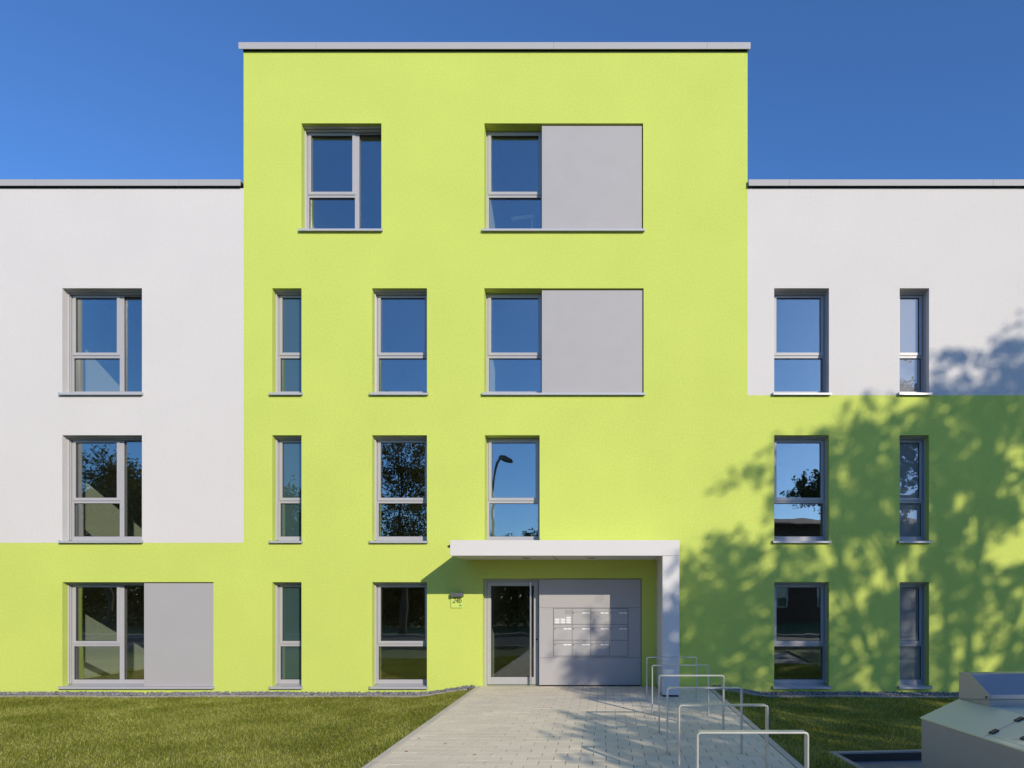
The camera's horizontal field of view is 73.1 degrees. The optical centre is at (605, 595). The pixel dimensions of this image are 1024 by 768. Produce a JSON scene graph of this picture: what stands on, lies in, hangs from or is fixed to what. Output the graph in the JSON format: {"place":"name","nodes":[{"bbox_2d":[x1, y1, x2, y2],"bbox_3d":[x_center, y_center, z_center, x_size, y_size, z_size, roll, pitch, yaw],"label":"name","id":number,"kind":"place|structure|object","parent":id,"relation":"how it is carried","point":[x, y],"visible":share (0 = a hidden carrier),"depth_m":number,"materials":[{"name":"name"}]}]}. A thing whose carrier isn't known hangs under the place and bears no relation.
{"place":"outdoors","nodes":[
{"label":"outdoors","id":0,"kind":"place"},
{"bbox_2d":[0,688,958,767],"bbox_3d":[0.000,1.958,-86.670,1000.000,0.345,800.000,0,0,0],"label":"ground","id":1,"kind":"structure","parent":0,"point":[754,722],"depth_m":9.46,"materials":[{"name":"green plant"}]},
{"bbox_2d":[0,688,466,697],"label":"gravel edging","id":2,"kind":"object","parent":1,"relation":"on","point":[293,696],"visible":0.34,"depth_m":12.83,"materials":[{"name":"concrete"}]},
{"bbox_2d":[0,42,1023,696],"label":"apartment building","id":3,"kind":"structure","parent":1,"relation":"on","point":[356,378],"depth_m":13.33,"materials":[{"name":"green paint"}]},
{"bbox_2d":[58,436,143,542],"bbox_3d":[-9.822,-2.076,13.447,1.623,2.108,0.365,0,0,0],"label":"window","id":4,"kind":"structure","parent":3,"relation":"in","point":[73,441],"depth_m":13.55,"materials":[{"name":"black"}]},
{"bbox_2d":[58,290,143,394],"bbox_3d":[-9.822,-4.951,13.447,1.623,2.098,0.365,0,0,0],"label":"window","id":5,"kind":"structure","parent":3,"relation":"in","point":[81,303],"depth_m":13.55,"materials":[{"name":"black"}]},
{"bbox_2d":[58,582,214,688],"bbox_3d":[-9.125,0.779,13.468,3.018,2.078,0.405,0,0,0],"label":"window","id":6,"kind":"structure","parent":3,"relation":"in","point":[178,616],"depth_m":13.34,"materials":[{"name":"black"}]},
{"bbox_2d":[269,582,302,688],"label":"window","id":7,"kind":"structure","parent":3,"relation":"in","point":[288,594],"depth_m":13.57,"materials":[{"name":"grey"}]},
{"bbox_2d":[269,436,302,542],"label":"window","id":8,"kind":"structure","parent":3,"relation":"in","point":[288,448],"depth_m":13.57,"materials":[{"name":"grey"}]},
{"bbox_2d":[269,290,302,394],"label":"window","id":9,"kind":"structure","parent":3,"relation":"in","point":[288,302],"depth_m":13.57,"materials":[{"name":"grey"}]},
{"bbox_2d":[298,126,382,231],"bbox_3d":[-5.150,-8.156,13.447,1.628,2.128,0.365,0,0,0],"label":"window","id":10,"kind":"structure","parent":3,"relation":"in","point":[354,132],"depth_m":13.54,"materials":[{"name":"black"}]},
{"bbox_2d":[369,582,428,688],"bbox_3d":[-4.015,0.779,13.447,1.138,2.078,0.365,0,0,0],"label":"window","id":11,"kind":"structure","parent":3,"relation":"in","point":[379,683],"depth_m":13.54,"materials":[{"name":"black"}]},
{"bbox_2d":[369,436,428,542],"bbox_3d":[-4.015,-2.076,13.447,1.138,2.108,0.365,0,0,0],"label":"window","id":12,"kind":"structure","parent":3,"relation":"in","point":[379,440],"depth_m":13.54,"materials":[{"name":"black"}]},
{"bbox_2d":[369,290,428,394],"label":"window","id":13,"kind":"structure","parent":3,"relation":"in","point":[379,294],"depth_m":13.54,"materials":[{"name":"grey"}]},
{"bbox_2d":[451,593,463,607],"bbox_3d":[-2.882,0.094,13.274,0.245,0.292,0.109,0,0,0],"label":"house number sign","id":14,"kind":"object","parent":3,"relation":"attached to","point":[456,600],"visible":1,"depth_m":13.31,"materials":[{"name":"green"}]},
{"bbox_2d":[484,579,541,685],"bbox_3d":[-1.825,0.734,13.498,1.130,2.128,0.194,0,0,0],"label":"entrance door","id":15,"kind":"structure","parent":3,"relation":"in","point":[489,680],"depth_m":13.50,"materials":[{"name":"silver metal"}]},
{"bbox_2d":[487,438,539,539],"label":"window","id":16,"kind":"structure","parent":3,"relation":"in","point":[490,500],"depth_m":13.55,"materials":[{"name":"black"}]},
{"bbox_2d":[482,126,644,231],"bbox_3d":[-0.810,-8.156,13.468,3.168,2.128,0.405,0,0,0],"label":"window","id":17,"kind":"structure","parent":3,"relation":"in","point":[590,178],"depth_m":13.37,"materials":[{"name":"black"}]},
{"bbox_2d":[482,290,645,394],"bbox_3d":[-0.805,-4.951,13.468,3.178,2.098,0.405,0,0,0],"label":"window","id":18,"kind":"structure","parent":3,"relation":"in","point":[590,342],"depth_m":13.37,"materials":[{"name":"black"}]},
{"bbox_2d":[553,608,627,655],"bbox_3d":[-0.282,0.720,13.351,1.471,0.946,0.016,0,0,0],"label":"letterbox unit","id":19,"kind":"object","parent":3,"relation":"attached to","point":[590,631],"visible":1,"depth_m":13.35,"materials":[{"name":"grey metal"}]},
{"bbox_2d":[772,436,831,542],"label":"window","id":20,"kind":"structure","parent":3,"relation":"in","point":[822,440],"depth_m":13.54,"materials":[{"name":"black"}]},
{"bbox_2d":[773,582,831,688],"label":"window","id":21,"kind":"structure","parent":3,"relation":"in","point":[778,683],"depth_m":13.54,"materials":[{"name":"black"}]},
{"bbox_2d":[773,290,831,394],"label":"window","id":22,"kind":"structure","parent":3,"relation":"in","point":[778,294],"depth_m":13.54,"materials":[{"name":"grey"}]},
{"bbox_2d":[898,582,931,688],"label":"window","id":23,"kind":"structure","parent":3,"relation":"in","point":[912,594],"depth_m":13.57,"materials":[{"name":"black"}]},
{"bbox_2d":[898,436,931,542],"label":"window","id":24,"kind":"structure","parent":3,"relation":"in","point":[912,448],"depth_m":13.57,"materials":[{"name":"black"}]},
{"bbox_2d":[898,290,931,394],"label":"window","id":25,"kind":"structure","parent":3,"relation":"in","point":[912,302],"depth_m":13.57,"materials":[{"name":"black"}]},
{"bbox_2d":[362,686,803,767],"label":"path kerb","id":26,"kind":"structure","parent":1,"relation":"on","point":[752,725],"depth_m":8.66,"materials":[{"name":"concrete"}]},
{"bbox_2d":[714,689,958,697],"bbox_3d":[8.005,1.896,12.855,11.900,0.292,0.050,0,0,0],"label":"gravel edging","id":27,"kind":"object","parent":1,"relation":"on","point":[788,696],"visible":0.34,"depth_m":12.83,"materials":[{"name":"gravel"}]},
{"bbox_2d":[829,749,921,767],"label":"pad kerb","id":28,"kind":"structure","parent":1,"relation":"on","point":[852,757],"depth_m":8.14,"materials":[{"name":"concrete"}]},
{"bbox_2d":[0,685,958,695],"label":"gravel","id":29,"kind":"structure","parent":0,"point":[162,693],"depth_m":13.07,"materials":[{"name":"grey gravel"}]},
{"bbox_2d":[0,0,1023,182],"label":"sky","id":30,"kind":"structure","parent":0,"point":[90,89],"materials":[{"name":"blue"}]},
{"bbox_2d":[511,214,534,228],"bbox_3d":[-1.690,-7.487,14.050,0.489,0.715,0.070,0,0,0],"label":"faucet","id":31,"kind":"object","parent":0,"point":[532,216],"visible":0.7,"depth_m":14.03,"materials":[{"name":"white"}]},
{"bbox_2d":[371,686,794,767],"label":"path","id":32,"kind":"structure","parent":0,"point":[472,718],"depth_m":8.69,"materials":[{"name":"concrete"}]},
{"bbox_2d":[646,657,696,700],"bbox_3d":[1.111,1.413,11.443,0.843,0.773,0.085,0,0,0],"label":"bicycle stand","id":33,"kind":"object","parent":32,"relation":"on","point":[670,657],"visible":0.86,"depth_m":11.40,"materials":[{"name":"metal"}]},
{"bbox_2d":[652,665,708,714],"bbox_3d":[1.111,1.413,10.113,0.843,0.773,0.085,0,0,0],"label":"bicycle stand","id":34,"kind":"object","parent":32,"relation":"on","point":[685,665],"visible":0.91,"depth_m":10.07,"materials":[{"name":"metal"}]},
{"bbox_2d":[658,675,723,732],"bbox_3d":[1.111,1.413,8.822,0.843,0.773,0.085,0,0,0],"label":"bicycle stand","id":35,"kind":"object","parent":32,"relation":"on","point":[689,675],"visible":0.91,"depth_m":8.78,"materials":[{"name":"metal"}]},
{"bbox_2d":[666,687,742,754],"bbox_3d":[1.111,1.413,7.643,0.843,0.773,0.085,0,0,0],"label":"bicycle stand","id":36,"kind":"object","parent":32,"relation":"on","point":[741,719],"visible":0.92,"depth_m":7.61,"materials":[{"name":"metal"}]},
{"bbox_2d":[678,704,768,767],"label":"bicycle stand","id":37,"kind":"object","parent":32,"relation":"on","point":[766,736],"visible":1,"depth_m":6.41,"materials":[{"name":"metal"}]},
{"bbox_2d":[696,730,808,767],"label":"bicycle stand","id":38,"kind":"object","parent":32,"relation":"on","point":[806,749],"visible":1,"depth_m":5.14,"materials":[{"name":"metal"}]},
{"bbox_2d":[855,760,921,767],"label":"pad paving","id":39,"kind":"structure","parent":0,"point":[896,764],"depth_m":7.98,"materials":[{"name":"concrete"}]},
{"bbox_2d":[920,671,1023,767],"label":"storage box","id":40,"kind":"object","parent":39,"relation":"on","point":[979,723],"visible":1,"depth_m":5.60,"materials":[{"name":"grey metal"}]}
]}

